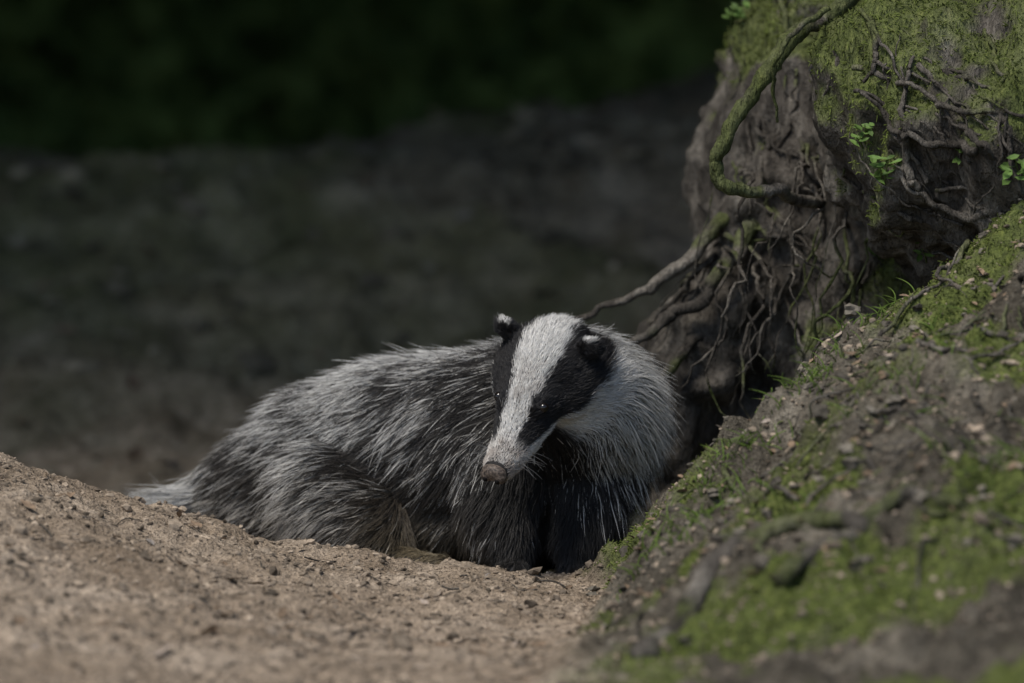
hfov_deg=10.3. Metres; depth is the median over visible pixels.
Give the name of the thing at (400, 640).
pebbles
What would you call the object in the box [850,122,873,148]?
seedling
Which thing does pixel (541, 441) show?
badger
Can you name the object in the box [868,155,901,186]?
seedling
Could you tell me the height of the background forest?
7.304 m
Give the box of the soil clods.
[0,84,718,487]
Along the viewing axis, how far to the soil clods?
9.88 m
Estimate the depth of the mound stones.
6.60 m
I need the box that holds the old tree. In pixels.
[575,0,1023,659]
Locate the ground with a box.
[0,66,1023,682]
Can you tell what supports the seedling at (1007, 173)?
on the old tree
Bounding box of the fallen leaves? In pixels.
[0,93,1023,680]
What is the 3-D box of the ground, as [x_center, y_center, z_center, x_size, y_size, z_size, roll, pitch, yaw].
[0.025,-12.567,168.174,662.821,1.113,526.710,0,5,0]
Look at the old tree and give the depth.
7.24 m
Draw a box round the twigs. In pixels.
[1,314,1022,682]
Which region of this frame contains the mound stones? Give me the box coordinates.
[585,198,1023,647]
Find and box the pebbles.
[0,210,1023,682]
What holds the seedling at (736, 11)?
on the old tree
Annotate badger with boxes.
[123,312,687,573]
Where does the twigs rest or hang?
on the ground
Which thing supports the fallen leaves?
on the ground
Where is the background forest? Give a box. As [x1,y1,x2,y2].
[0,0,742,160]
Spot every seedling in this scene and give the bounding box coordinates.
[721,0,749,24]
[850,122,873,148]
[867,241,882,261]
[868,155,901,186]
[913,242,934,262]
[952,149,962,164]
[1000,154,1023,184]
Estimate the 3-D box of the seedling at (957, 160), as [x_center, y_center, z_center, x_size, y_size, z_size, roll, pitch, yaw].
[0.565,-0.226,7.067,0.038,0.040,0.042,0,5,0]

